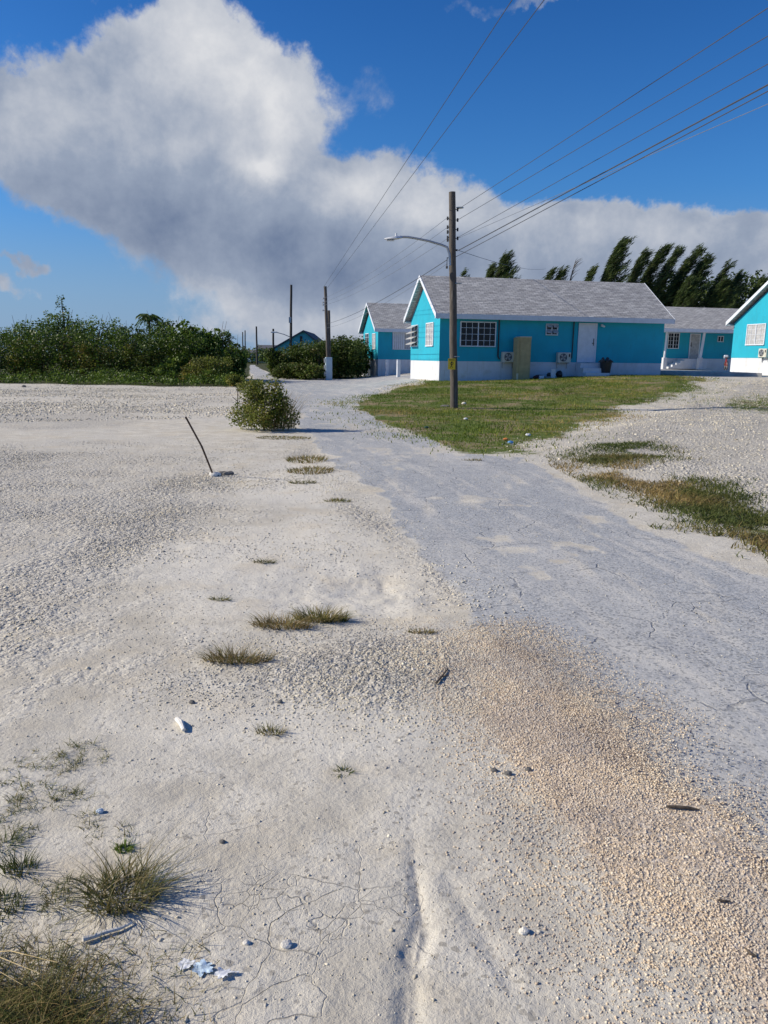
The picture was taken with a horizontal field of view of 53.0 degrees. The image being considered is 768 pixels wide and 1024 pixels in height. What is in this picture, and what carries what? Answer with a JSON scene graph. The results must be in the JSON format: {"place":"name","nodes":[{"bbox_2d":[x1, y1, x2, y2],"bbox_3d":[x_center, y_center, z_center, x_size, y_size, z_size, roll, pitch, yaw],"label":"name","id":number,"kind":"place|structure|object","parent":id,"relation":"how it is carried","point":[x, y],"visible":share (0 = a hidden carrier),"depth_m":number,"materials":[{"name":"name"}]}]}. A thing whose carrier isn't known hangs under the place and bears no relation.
{"place":"outdoors","nodes":[
{"label":"outdoors","id":0,"kind":"place"},
{"bbox_2d":[0,441,408,716],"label":"lot gravel","id":1,"kind":"structure","parent":0,"point":[112,540],"depth_m":7.21,"materials":[{"name":"gravel"}]},
{"bbox_2d":[0,378,424,422],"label":"lot gravel","id":2,"kind":"structure","parent":0,"point":[20,406],"depth_m":24.71,"materials":[{"name":"gravel"}]},
{"bbox_2d":[266,330,323,355],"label":"teal building","id":3,"kind":"structure","parent":0,"point":[304,336],"depth_m":146.47,"materials":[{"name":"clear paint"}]},
{"bbox_2d":[113,611,554,770],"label":"coarse gravel","id":4,"kind":"structure","parent":0,"point":[319,673],"depth_m":3.89,"materials":[{"name":"gravel"}]},
{"bbox_2d":[280,375,417,399],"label":"driveway","id":5,"kind":"structure","parent":0,"point":[338,389],"depth_m":40.47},
{"bbox_2d":[324,357,331,379],"bbox_3d":[-3.801,-9.656,52.113,0.558,1.620,0.335,-2,12,-12],"label":"utility cabinet","id":6,"kind":"object","parent":5,"relation":"on","point":[328,367],"visible":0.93,"depth_m":51.96,"materials":[{"name":"metal"}]},
{"bbox_2d":[0,353,767,1023],"bbox_3d":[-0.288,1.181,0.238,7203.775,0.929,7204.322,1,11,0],"label":"ground","id":7,"kind":"structure","parent":0,"point":[266,781],"depth_m":3.09,"materials":[{"name":"sand"}]},
{"bbox_2d":[0,873,35,919],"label":"grass tuft","id":8,"kind":"object","parent":7,"relation":"on","point":[4,901],"visible":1,"depth_m":2.27,"materials":[{"name":"plant"}]},
{"bbox_2d":[0,821,37,855],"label":"grass tuft","id":9,"kind":"object","parent":7,"relation":"on","point":[4,840],"visible":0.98,"depth_m":2.56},
{"bbox_2d":[0,844,45,878],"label":"grass tuft","id":10,"kind":"object","parent":7,"relation":"on","point":[9,867],"visible":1,"depth_m":2.42,"materials":[{"name":"plant"}]},
{"bbox_2d":[3,336,50,372],"bbox_3d":[-21.903,-9.440,47.336,2.812,2.703,2.899,1,11,0],"label":"vine covered bush","id":11,"kind":"object","parent":7,"relation":"on","point":[21,367],"visible":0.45,"depth_m":47.13,"materials":[{"name":"green plant"}]},
{"bbox_2d":[0,315,61,373],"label":"broadleaf tree","id":12,"kind":"object","parent":7,"relation":"on","point":[15,327],"visible":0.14,"depth_m":51.77,"materials":[{"name":"green plant"}]},
{"bbox_2d":[10,365,89,379],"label":"creeping bush","id":13,"kind":"object","parent":7,"relation":"on","point":[36,371],"visible":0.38,"depth_m":46.09,"materials":[{"name":"green plant"}]},
{"bbox_2d":[31,880,80,916],"bbox_3d":[-0.960,1.140,2.262,0.205,0.051,0.182,1,11,0],"label":"grass tuft","id":14,"kind":"object","parent":7,"relation":"on","point":[47,898],"visible":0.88,"depth_m":2.27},
{"bbox_2d":[38,309,80,375],"bbox_3d":[-22.576,-11.758,53.703,3.477,4.722,3.298,1,11,0],"label":"broadleaf tree","id":15,"kind":"object","parent":7,"relation":"on","point":[56,325],"visible":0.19,"depth_m":52.88,"materials":[{"name":"green plant"}]},
{"bbox_2d":[57,329,77,373],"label":"vine covered bush","id":16,"kind":"object","parent":7,"relation":"on","point":[68,360],"visible":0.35,"depth_m":47.52,"materials":[{"name":"green plant"}]},
{"bbox_2d":[0,732,140,1023],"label":"seedling weeds","id":17,"kind":"object","parent":7,"relation":"on","point":[51,798],"visible":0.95,"depth_m":2.78,"materials":[{"name":"green plant"}]},
{"bbox_2d":[58,315,114,370],"bbox_3d":[-20.316,-11.399,52.818,4.261,4.400,3.924,-3,12,-18],"label":"broadleaf tree","id":18,"kind":"object","parent":7,"relation":"on","point":[92,324],"visible":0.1,"depth_m":52.22,"materials":[{"name":"green plant"}]},
{"bbox_2d":[70,342,126,377],"bbox_3d":[-17.498,-9.179,46.899,3.472,2.442,3.241,11,16,43],"label":"vine covered bush","id":19,"kind":"object","parent":7,"relation":"on","point":[88,364],"visible":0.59,"depth_m":46.35,"materials":[{"name":"green plant"}]},
{"bbox_2d":[82,922,131,941],"bbox_3d":[-0.773,1.173,2.156,0.134,0.016,0.016,-6,13,-30],"label":"bleached stick","id":20,"kind":"object","parent":7,"relation":"on","point":[96,935],"visible":1,"depth_m":2.15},
{"bbox_2d":[0,889,227,1023],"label":"corner weeds","id":21,"kind":"object","parent":7,"relation":"on","point":[35,1006],"visible":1,"depth_m":1.93,"materials":[{"name":"green plant"}]},
{"bbox_2d":[17,818,212,938],"bbox_3d":[-0.780,1.100,2.299,0.603,0.124,0.577,-9,15,-40],"label":"grass tuft","id":22,"kind":"object","parent":7,"relation":"on","point":[139,877],"visible":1,"depth_m":2.31,"materials":[{"name":"plant"}]},
{"bbox_2d":[0,365,235,386],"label":"rim growth","id":23,"kind":"object","parent":7,"relation":"on","point":[17,378],"visible":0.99,"depth_m":40.77,"materials":[{"name":"green plant"}]},
{"bbox_2d":[84,366,151,381],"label":"creeping bush","id":24,"kind":"object","parent":7,"relation":"on","point":[128,372],"visible":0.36,"depth_m":45.06,"materials":[{"name":"green plant"}]},
{"bbox_2d":[100,314,144,367],"bbox_3d":[-17.756,-11.418,52.790,3.414,4.547,3.261,7,13,29],"label":"broadleaf tree","id":25,"kind":"object","parent":7,"relation":"on","point":[112,324],"visible":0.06,"depth_m":52.06,"materials":[{"name":"green plant"}]},
{"bbox_2d":[0,317,248,380],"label":"thicket","id":26,"kind":"object","parent":7,"relation":"on","point":[124,336],"visible":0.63,"depth_m":45.88,"materials":[{"name":"green plant"}]},
{"bbox_2d":[111,837,139,853],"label":"grass tuft","id":27,"kind":"object","parent":7,"relation":"on","point":[120,846],"visible":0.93,"depth_m":2.53,"materials":[{"name":"green plant"}]},
{"bbox_2d":[116,339,138,374],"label":"vine covered bush","id":28,"kind":"object","parent":7,"relation":"on","point":[130,353],"visible":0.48,"depth_m":46.51,"materials":[{"name":"green plant"}]},
{"bbox_2d":[131,351,165,379],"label":"vine covered bush","id":29,"kind":"object","parent":7,"relation":"on","point":[142,358],"visible":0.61,"depth_m":45.58,"materials":[{"name":"green plant"}]},
{"bbox_2d":[134,313,164,364],"bbox_3d":[-15.778,-11.206,51.893,2.049,4.283,1.953,-5,13,-28],"label":"palm tree","id":30,"kind":"object","parent":7,"relation":"on","point":[146,318],"visible":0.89,"depth_m":51.26,"materials":[{"name":"green plant"}]},
{"bbox_2d":[143,312,181,361],"bbox_3d":[-13.983,-11.002,50.866,4.040,4.508,3.478,1,11,0],"label":"broadleaf tree","id":31,"kind":"object","parent":7,"relation":"on","point":[169,324],"visible":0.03,"depth_m":50.07,"materials":[{"name":"green plant"}]},
{"bbox_2d":[154,356,183,381],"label":"vine covered bush","id":32,"kind":"object","parent":7,"relation":"on","point":[171,364],"visible":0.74,"depth_m":44.24,"materials":[{"name":"green plant"}]},
{"bbox_2d":[164,319,216,371],"bbox_3d":[-11.899,-10.116,47.822,3.204,4.076,3.068,1,11,0],"label":"broadleaf tree","id":33,"kind":"object","parent":7,"relation":"on","point":[184,328],"visible":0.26,"depth_m":47.15,"materials":[{"name":"green plant"}]},
{"bbox_2d":[192,959,212,976],"bbox_3d":[-0.480,1.204,2.034,0.055,0.008,0.052,-5,13,-27],"label":"wrapper","id":34,"kind":"object","parent":7,"relation":"on","point":[203,965],"visible":1,"depth_m":2.03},
{"bbox_2d":[188,354,233,382],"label":"vine covered bush","id":35,"kind":"object","parent":7,"relation":"on","point":[223,366],"visible":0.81,"depth_m":42.78,"materials":[{"name":"green plant"}]},
{"bbox_2d":[197,322,234,378],"bbox_3d":[-10.394,-9.977,47.973,2.336,3.747,2.457,-10,16,-43],"label":"broadleaf tree","id":36,"kind":"object","parent":7,"relation":"on","point":[220,340],"visible":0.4,"depth_m":47.61,"materials":[{"name":"green plant"}]},
{"bbox_2d":[223,374,243,386],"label":"creeping bush","id":37,"kind":"object","parent":7,"relation":"on","point":[234,378],"visible":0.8,"depth_m":39.29,"materials":[{"name":"green plant"}]},
{"bbox_2d":[223,337,248,380],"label":"roadside bush","id":38,"kind":"object","parent":7,"relation":"on","point":[243,361],"visible":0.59,"depth_m":45.93,"materials":[{"name":"green plant"}]},
{"bbox_2d":[191,640,281,664],"bbox_3d":[-0.797,0.752,4.075,0.557,0.094,0.424,7,13,29],"label":"grass tuft","id":39,"kind":"object","parent":7,"relation":"on","point":[212,657],"visible":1,"depth_m":4.08,"materials":[{"name":"plant"}]},
{"bbox_2d":[224,345,267,363],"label":"horizon bushes","id":40,"kind":"object","parent":7,"relation":"on","point":[260,353],"visible":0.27,"depth_m":155.54,"materials":[{"name":"green plant"}]},
{"bbox_2d":[226,373,301,431],"bbox_3d":[-2.604,-2.356,16.770,1.482,1.344,1.426,-6,13,-31],"label":"roadside shrub","id":41,"kind":"object","parent":7,"relation":"on","point":[259,396],"visible":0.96,"depth_m":16.55,"materials":[{"name":"green plant"}]},
{"bbox_2d":[252,721,288,735],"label":"grass tuft","id":42,"kind":"object","parent":7,"relation":"on","point":[269,730],"visible":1,"depth_m":3.32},
{"bbox_2d":[263,347,295,377],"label":"hedge bush","id":43,"kind":"object","parent":7,"relation":"on","point":[273,355],"visible":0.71,"depth_m":54.54,"materials":[{"name":"green plant"}]},
{"bbox_2d":[240,608,322,629],"bbox_3d":[-0.620,0.652,4.618,0.564,0.097,0.439,7,13,29],"label":"grass tuft","id":44,"kind":"object","parent":7,"relation":"on","point":[268,621],"visible":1,"depth_m":4.63,"materials":[{"name":"plant"}]},
{"bbox_2d":[272,362,297,378],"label":"hedge bush","id":45,"kind":"object","parent":7,"relation":"on","point":[281,369],"visible":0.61,"depth_m":52.62,"materials":[{"name":"green plant"}]},
{"bbox_2d":[261,389,317,428],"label":"dry grass","id":46,"kind":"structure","parent":7,"relation":"on","point":[287,424],"depth_m":16.66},
{"bbox_2d":[288,285,291,347],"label":"utility pole","id":47,"kind":"object","parent":7,"relation":"on","point":[290,322],"visible":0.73,"depth_m":67.83,"materials":[{"name":"brown wood"}]},
{"bbox_2d":[288,343,309,364],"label":"hedge bush","id":48,"kind":"object","parent":7,"relation":"on","point":[294,348],"visible":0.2,"depth_m":55.30,"materials":[{"name":"green plant"}]},
{"bbox_2d":[287,362,325,379],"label":"hedge bush","id":49,"kind":"object","parent":7,"relation":"on","point":[305,372],"visible":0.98,"depth_m":52.08,"materials":[{"name":"green plant"}]},
{"bbox_2d":[285,455,329,463],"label":"grass tuft","id":50,"kind":"object","parent":7,"relation":"on","point":[290,459],"visible":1,"depth_m":12.00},
{"bbox_2d":[285,465,333,474],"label":"grass tuft","id":51,"kind":"object","parent":7,"relation":"on","point":[295,470],"visible":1,"depth_m":10.80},
{"bbox_2d":[297,342,338,378],"bbox_3d":[-4.751,-10.903,55.004,2.877,2.900,2.463,-5,13,-25],"label":"hedge bush","id":52,"kind":"object","parent":7,"relation":"on","point":[311,355],"visible":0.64,"depth_m":54.62,"materials":[{"name":"green plant"}]},
{"bbox_2d":[266,336,370,378],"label":"hedge undergrowth","id":53,"kind":"object","parent":7,"relation":"on","point":[357,351],"visible":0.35,"depth_m":55.94,"materials":[{"name":"green plant"}]},
{"bbox_2d":[284,603,360,622],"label":"grass tuft","id":54,"kind":"object","parent":7,"relation":"on","point":[329,619],"visible":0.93,"depth_m":4.76,"materials":[{"name":"plant"}]},
{"bbox_2d":[322,286,329,356],"bbox_3d":[-4.013,-12.251,53.647,0.578,6.700,0.260,1,11,0],"label":"utility pole","id":55,"kind":"object","parent":7,"relation":"on","point":[326,322],"visible":0.81,"depth_m":53.35,"materials":[{"name":"brown wood"}]},
{"bbox_2d":[324,0,511,285],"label":"overhead wire","id":56,"kind":"object","parent":55,"relation":"attached to","point":[436,115],"visible":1,"depth_m":16.28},
{"bbox_2d":[328,0,543,286],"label":"overhead wire","id":57,"kind":"object","parent":55,"relation":"attached to","point":[456,116],"visible":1,"depth_m":16.47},
{"bbox_2d":[323,334,355,377],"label":"hedge bush","id":58,"kind":"object","parent":7,"relation":"on","point":[340,347],"visible":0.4,"depth_m":56.42,"materials":[{"name":"green plant"}]},
{"bbox_2d":[344,339,373,376],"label":"hedge bush","id":59,"kind":"object","parent":7,"relation":"on","point":[370,353],"visible":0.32,"depth_m":58.57,"materials":[{"name":"green plant"}]},
{"bbox_2d":[0,434,767,1023],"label":"pebbles","id":60,"kind":"object","parent":7,"relation":"on","point":[538,930],"visible":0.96,"depth_m":3.33,"materials":[{"name":"stone"}]},
{"bbox_2d":[358,302,410,375],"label":"teal house","id":61,"kind":"structure","parent":7,"relation":"on","point":[383,330],"depth_m":57.24,"materials":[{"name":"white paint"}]},
{"bbox_2d":[392,332,410,349],"bbox_3d":[1.337,-12.669,56.966,1.435,1.272,0.069,-2,12,-12],"label":"window","id":62,"kind":"structure","parent":61,"relation":"in","point":[406,347],"depth_m":57.05,"materials":[{"name":"white paint"}]},
{"bbox_2d":[269,433,533,636],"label":"shoulder gravel","id":63,"kind":"structure","parent":7,"relation":"on","point":[478,605],"depth_m":7.49,"materials":[{"name":"gravel"}]},
{"bbox_2d":[493,249,519,278],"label":"casuarina tree","id":64,"kind":"object","parent":7,"relation":"on","point":[502,270],"visible":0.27,"depth_m":72.54,"materials":[{"name":"green plant"}]},
{"bbox_2d":[403,275,674,380],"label":"teal house","id":65,"kind":"structure","parent":7,"relation":"on","point":[588,325],"depth_m":39.35,"materials":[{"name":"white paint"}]},
{"bbox_2d":[405,325,418,346],"bbox_3d":[1.525,-9.660,42.198,0.359,1.150,1.437,-2,12,-12],"label":"window","id":66,"kind":"structure","parent":65,"relation":"in","point":[414,328],"depth_m":42.12,"materials":[{"name":"white paint"}]},
{"bbox_2d":[425,322,433,346],"bbox_3d":[2.326,-9.076,39.352,0.069,1.190,1.381,-2,12,-12],"label":"window","id":67,"kind":"structure","parent":65,"relation":"in","point":[429,340],"depth_m":39.28,"materials":[{"name":"white paint"}]},
{"bbox_2d":[460,321,496,346],"bbox_3d":[4.665,-8.798,38.086,1.869,1.216,0.069,-2,12,-12],"label":"window","id":68,"kind":"structure","parent":65,"relation":"in","point":[472,333],"depth_m":38.10,"materials":[{"name":"glass"}]},
{"bbox_2d":[501,352,513,367],"bbox_3d":[6.229,-7.613,38.562,0.700,0.800,0.298,-2,12,-12],"label":"air conditioner","id":69,"kind":"object","parent":65,"relation":"attached to","point":[507,356],"visible":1,"depth_m":38.40,"materials":[{"name":"beige metal"}]},
{"bbox_2d":[545,324,558,334],"bbox_3d":[8.499,-9.203,38.813,0.655,0.570,0.189,-2,12,-12],"label":"window","id":70,"kind":"structure","parent":65,"relation":"in","point":[551,329],"depth_m":38.83,"materials":[{"name":"glass"}]},
{"bbox_2d":[556,352,570,367],"bbox_3d":[9.135,-7.718,39.202,0.700,0.800,0.298,-2,12,-12],"label":"air conditioner","id":71,"kind":"object","parent":65,"relation":"attached to","point":[564,357],"visible":1,"depth_m":39.05,"materials":[{"name":"beige metal"}]},
{"bbox_2d":[578,324,595,361],"bbox_3d":[10.411,-8.630,39.432,0.882,1.884,0.062,-2,12,-12],"label":"door","id":72,"kind":"structure","parent":65,"relation":"in","point":[587,332],"depth_m":39.42,"materials":[{"name":"white paint"}]},
{"bbox_2d":[554,265,570,279],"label":"casuarina tree","id":73,"kind":"object","parent":7,"relation":"on","point":[562,273],"visible":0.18,"depth_m":74.72,"materials":[{"name":"green plant"}]},
{"bbox_2d":[599,236,639,282],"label":"casuarina tree","id":74,"kind":"object","parent":7,"relation":"on","point":[614,266],"visible":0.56,"depth_m":72.31,"materials":[{"name":"green plant"}]},
{"bbox_2d":[493,378,767,526],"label":"white rubble","id":75,"kind":"object","parent":7,"relation":"on","point":[711,408],"visible":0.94,"depth_m":17.56,"materials":[{"name":"stone"}]},
{"bbox_2d":[626,246,653,282],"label":"casuarina tree","id":76,"kind":"object","parent":7,"relation":"on","point":[641,262],"visible":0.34,"depth_m":73.51,"materials":[{"name":"green plant"}]},
{"bbox_2d":[546,438,767,561],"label":"weeds","id":77,"kind":"object","parent":7,"relation":"on","point":[686,497],"visible":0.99,"depth_m":9.23,"materials":[{"name":"green plant"}]},
{"bbox_2d":[640,243,674,289],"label":"casuarina tree","id":78,"kind":"object","parent":7,"relation":"on","point":[658,259],"visible":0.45,"depth_m":74.43,"materials":[{"name":"green plant"}]},
{"bbox_2d":[651,245,685,305],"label":"casuarina tree","id":79,"kind":"object","parent":7,"relation":"on","point":[662,278],"visible":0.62,"depth_m":72.62,"materials":[{"name":"green plant"}]},
{"bbox_2d":[664,242,706,306],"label":"casuarina tree","id":80,"kind":"object","parent":7,"relation":"on","point":[685,268],"visible":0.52,"depth_m":73.56,"materials":[{"name":"green plant"}]},
{"bbox_2d":[672,274,703,307],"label":"casuarina tree","id":81,"kind":"object","parent":7,"relation":"on","point":[683,298],"visible":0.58,"depth_m":70.94,"materials":[{"name":"green plant"}]},
{"bbox_2d":[661,307,737,371],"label":"porch house","id":82,"kind":"structure","parent":7,"relation":"on","point":[697,338],"depth_m":58.22,"materials":[{"name":"teal paint"}]},
{"bbox_2d":[667,333,679,348],"bbox_3d":[21.783,-12.881,57.890,0.962,1.175,0.069,-2,12,-12],"label":"window","id":83,"kind":"structure","parent":82,"relation":"in","point":[673,338],"depth_m":57.90,"materials":[{"name":"white paint"}]},
{"bbox_2d":[689,334,699,358],"bbox_3d":[23.537,-12.543,58.352,0.754,1.774,0.062,-2,12,-12],"label":"door","id":84,"kind":"structure","parent":82,"relation":"in","point":[694,346],"depth_m":58.36,"materials":[{"name":"white plastic"}]},
{"bbox_2d":[688,251,716,307],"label":"casuarina tree","id":85,"kind":"object","parent":7,"relation":"on","point":[707,259],"visible":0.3,"depth_m":72.56,"materials":[{"name":"green plant"}]},
{"bbox_2d":[660,369,761,376],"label":"porch floor","id":86,"kind":"structure","parent":7,"relation":"on","point":[698,373],"depth_m":41.27,"materials":[{"name":"concrete"}]},
{"bbox_2d":[663,270,767,307],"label":"distant wood","id":87,"kind":"object","parent":7,"relation":"on","point":[746,292],"visible":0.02,"depth_m":83.05,"materials":[{"name":"plant"}]},
{"bbox_2d":[701,259,737,307],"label":"casuarina tree","id":88,"kind":"object","parent":7,"relation":"on","point":[726,269],"visible":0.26,"depth_m":74.82,"materials":[{"name":"green plant"}]},
{"bbox_2d":[707,275,740,308],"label":"casuarina tree","id":89,"kind":"object","parent":7,"relation":"on","point":[720,294],"visible":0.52,"depth_m":70.86,"materials":[{"name":"green plant"}]},
{"bbox_2d":[680,391,767,413],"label":"weeds","id":90,"kind":"object","parent":7,"relation":"on","point":[760,402],"visible":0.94,"depth_m":25.01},
{"bbox_2d":[726,269,750,308],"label":"casuarina tree","id":91,"kind":"object","parent":7,"relation":"on","point":[738,278],"visible":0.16,"depth_m":73.83,"materials":[{"name":"green plant"}]},
{"bbox_2d":[725,281,767,374],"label":"teal house","id":92,"kind":"structure","parent":7,"relation":"on","point":[748,320],"depth_m":47.05,"materials":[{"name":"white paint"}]},
{"bbox_2d":[745,323,766,344],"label":"window","id":93,"kind":"structure","parent":92,"relation":"in","point":[755,333],"depth_m":46.64,"materials":[{"name":"white paint"}]},
{"bbox_2d":[746,273,767,300],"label":"casuarina tree","id":94,"kind":"object","parent":7,"relation":"on","point":[762,281],"visible":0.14,"depth_m":72.97,"materials":[{"name":"green plant"}]},
{"bbox_2d":[0,0,767,349],"label":"sky","id":95,"kind":"structure","parent":0,"point":[198,162],"materials":[{"name":"blue"}]},
{"bbox_2d":[247,365,767,847],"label":"road","id":96,"kind":"structure","parent":0,"point":[669,577],"depth_m":5.41,"materials":[{"name":"asphalt"}]},
{"bbox_2d":[305,374,741,460],"bbox_3d":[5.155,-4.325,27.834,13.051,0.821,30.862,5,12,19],"label":"lawn","id":97,"kind":"structure","parent":0,"point":[383,416],"depth_m":25.28,"materials":[{"name":"plant"}]},
{"bbox_2d":[446,191,463,407],"bbox_3d":[2.123,-6.262,23.799,0.514,6.847,0.256,1,11,0],"label":"utility pole","id":98,"kind":"object","parent":97,"relation":"on","point":[451,237],"visible":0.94,"depth_m":23.64,"materials":[{"name":"brown wood"}]},
{"bbox_2d":[384,233,450,265],"bbox_3d":[1.028,-7.955,23.318,2.039,0.920,0.310,1,11,0],"label":"street lamp","id":99,"kind":"object","parent":98,"relation":"attached to","point":[395,237],"visible":1,"depth_m":23.24,"materials":[{"name":"metal"}]},
{"bbox_2d":[456,91,767,256],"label":"overhead wire","id":100,"kind":"object","parent":98,"relation":"attached to","point":[629,164],"visible":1,"depth_m":14.91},
{"bbox_2d":[458,84,767,250],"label":"overhead wire","id":101,"kind":"object","parent":98,"relation":"attached to","point":[630,158],"visible":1,"depth_m":14.65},
{"bbox_2d":[458,36,767,219],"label":"overhead wire","id":102,"kind":"object","parent":98,"relation":"attached to","point":[631,116],"visible":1,"depth_m":13.22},
{"bbox_2d":[459,8,767,208],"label":"overhead wire","id":103,"kind":"object","parent":98,"relation":"attached to","point":[635,94],"visible":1,"depth_m":12.27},
{"bbox_2d":[459,64,767,236],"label":"overhead wire","id":104,"kind":"object","parent":98,"relation":"attached to","point":[631,140],"visible":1,"depth_m":14.01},
{"bbox_2d":[459,104,767,237],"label":"overhead wire","id":105,"kind":"object","parent":98,"relation":"attached to","point":[628,164],"visible":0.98,"depth_m":15.38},
{"bbox_2d":[512,336,531,379],"bbox_3d":[6.869,-7.627,38.361,0.732,2.166,0.605,-2,12,-12],"label":"storage cabinet","id":106,"kind":"object","parent":97,"relation":"on","point":[521,358],"visible":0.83,"depth_m":38.13,"materials":[{"name":"metal"}]},
{"bbox_2d":[598,357,612,372],"bbox_3d":[11.259,-7.362,39.039,0.744,0.972,0.772,-2,12,-12],"label":"trash bin","id":107,"kind":"object","parent":97,"relation":"on","point":[605,365],"visible":0.91,"depth_m":38.81,"materials":[{"name":"black plastic"}]},
{"bbox_2d":[373,613,767,1023],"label":"tan gravel","id":108,"kind":"structure","parent":0,"point":[573,774],"depth_m":2.76,"materials":[{"name":"gravel"}]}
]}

